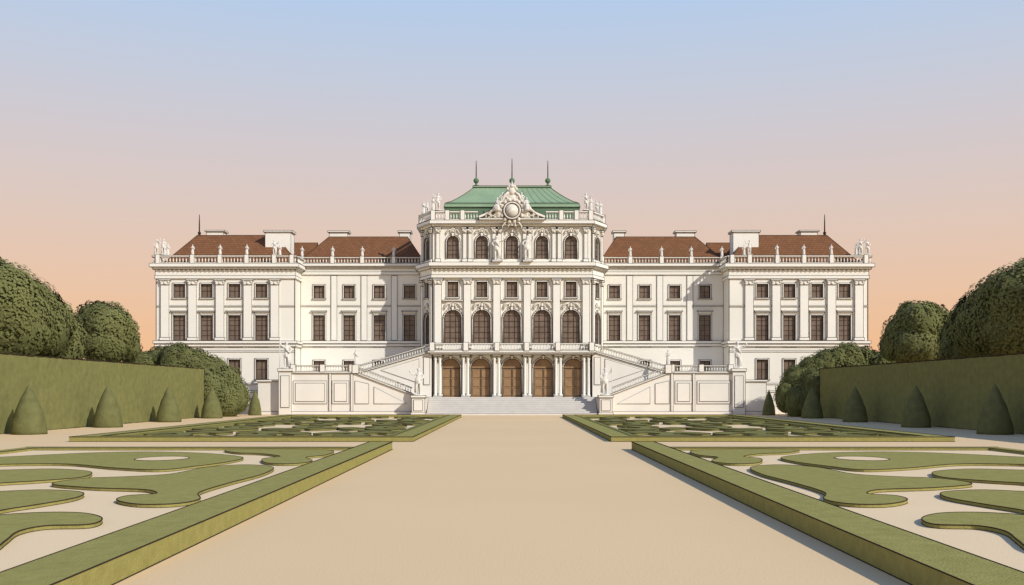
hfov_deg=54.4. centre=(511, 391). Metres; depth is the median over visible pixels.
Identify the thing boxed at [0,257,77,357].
deciduous tree
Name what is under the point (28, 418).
cone topiary
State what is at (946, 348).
deciduous tree
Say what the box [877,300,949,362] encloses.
deciduous tree
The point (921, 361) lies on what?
clipped edge
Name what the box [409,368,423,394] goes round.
stone statue
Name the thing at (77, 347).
deciduous tree
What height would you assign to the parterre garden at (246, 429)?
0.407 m
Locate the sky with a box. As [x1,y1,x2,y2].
[0,0,1023,358]
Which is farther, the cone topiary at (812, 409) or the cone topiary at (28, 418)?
the cone topiary at (812, 409)
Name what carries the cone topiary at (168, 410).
on the ground
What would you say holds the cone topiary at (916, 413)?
on the ground
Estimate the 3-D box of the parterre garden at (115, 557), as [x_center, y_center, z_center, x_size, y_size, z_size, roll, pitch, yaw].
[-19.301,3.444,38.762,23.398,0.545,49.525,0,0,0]
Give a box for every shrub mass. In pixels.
[121,341,249,416]
[773,341,894,416]
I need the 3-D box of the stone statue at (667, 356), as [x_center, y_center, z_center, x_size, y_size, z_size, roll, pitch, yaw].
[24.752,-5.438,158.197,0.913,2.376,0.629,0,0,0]
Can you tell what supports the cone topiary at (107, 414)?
on the ground
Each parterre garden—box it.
[0,441,392,584]
[69,414,461,441]
[562,414,954,441]
[631,441,1023,584]
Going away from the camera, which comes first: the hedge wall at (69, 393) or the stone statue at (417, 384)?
the hedge wall at (69, 393)
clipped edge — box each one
[0,353,204,433]
[819,353,1023,433]
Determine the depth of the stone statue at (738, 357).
158.41 m
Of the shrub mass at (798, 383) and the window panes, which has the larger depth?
the window panes
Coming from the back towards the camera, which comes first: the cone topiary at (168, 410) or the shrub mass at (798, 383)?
the shrub mass at (798, 383)
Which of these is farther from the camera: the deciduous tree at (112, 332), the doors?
the doors
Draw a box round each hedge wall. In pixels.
[0,354,203,433]
[820,354,1023,432]
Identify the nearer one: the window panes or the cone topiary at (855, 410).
the cone topiary at (855, 410)
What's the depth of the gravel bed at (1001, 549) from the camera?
31.47 m
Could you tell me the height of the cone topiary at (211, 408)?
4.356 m
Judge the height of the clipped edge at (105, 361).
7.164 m
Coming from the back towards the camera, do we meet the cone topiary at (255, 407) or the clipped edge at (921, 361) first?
the cone topiary at (255, 407)
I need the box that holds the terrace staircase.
[256,345,767,414]
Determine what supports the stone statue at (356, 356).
on the terrace staircase
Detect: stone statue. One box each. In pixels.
[279,339,291,367]
[353,350,358,364]
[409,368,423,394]
[600,364,611,394]
[665,350,670,364]
[732,341,746,367]
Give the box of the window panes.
[174,237,849,378]
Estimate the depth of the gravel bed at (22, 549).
31.47 m
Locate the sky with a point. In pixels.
(123, 123)
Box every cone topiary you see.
[10,384,47,434]
[92,386,122,427]
[156,386,181,421]
[201,387,222,418]
[248,390,261,414]
[762,390,775,414]
[801,387,822,418]
[843,386,867,421]
[901,386,931,427]
[976,385,1013,434]
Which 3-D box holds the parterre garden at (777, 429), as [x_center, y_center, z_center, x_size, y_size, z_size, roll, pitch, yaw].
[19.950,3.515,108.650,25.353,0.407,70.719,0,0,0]
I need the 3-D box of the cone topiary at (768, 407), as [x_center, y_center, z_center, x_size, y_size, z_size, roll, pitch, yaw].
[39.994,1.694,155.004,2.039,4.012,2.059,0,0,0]
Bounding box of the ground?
[0,414,1023,584]
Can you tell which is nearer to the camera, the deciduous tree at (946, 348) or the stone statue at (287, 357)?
the deciduous tree at (946, 348)
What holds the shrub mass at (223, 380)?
on the ground
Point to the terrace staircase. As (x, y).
(634, 387)
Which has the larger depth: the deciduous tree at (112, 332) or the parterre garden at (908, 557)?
the deciduous tree at (112, 332)
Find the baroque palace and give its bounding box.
[149,162,874,413]
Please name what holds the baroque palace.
on the ground
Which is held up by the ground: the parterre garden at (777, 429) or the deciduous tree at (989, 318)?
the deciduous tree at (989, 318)
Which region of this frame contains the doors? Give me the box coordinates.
[443,359,580,396]
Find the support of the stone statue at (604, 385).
on the terrace staircase
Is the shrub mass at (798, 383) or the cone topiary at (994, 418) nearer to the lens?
the cone topiary at (994, 418)
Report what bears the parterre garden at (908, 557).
on the gravel bed at (1001, 549)
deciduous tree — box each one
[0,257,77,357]
[56,295,88,358]
[73,300,142,362]
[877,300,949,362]
[934,296,966,359]
[947,258,1023,356]
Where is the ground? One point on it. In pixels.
(511, 500)
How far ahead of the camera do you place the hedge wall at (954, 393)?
104.18 m
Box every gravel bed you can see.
[0,417,432,571]
[591,417,1023,571]

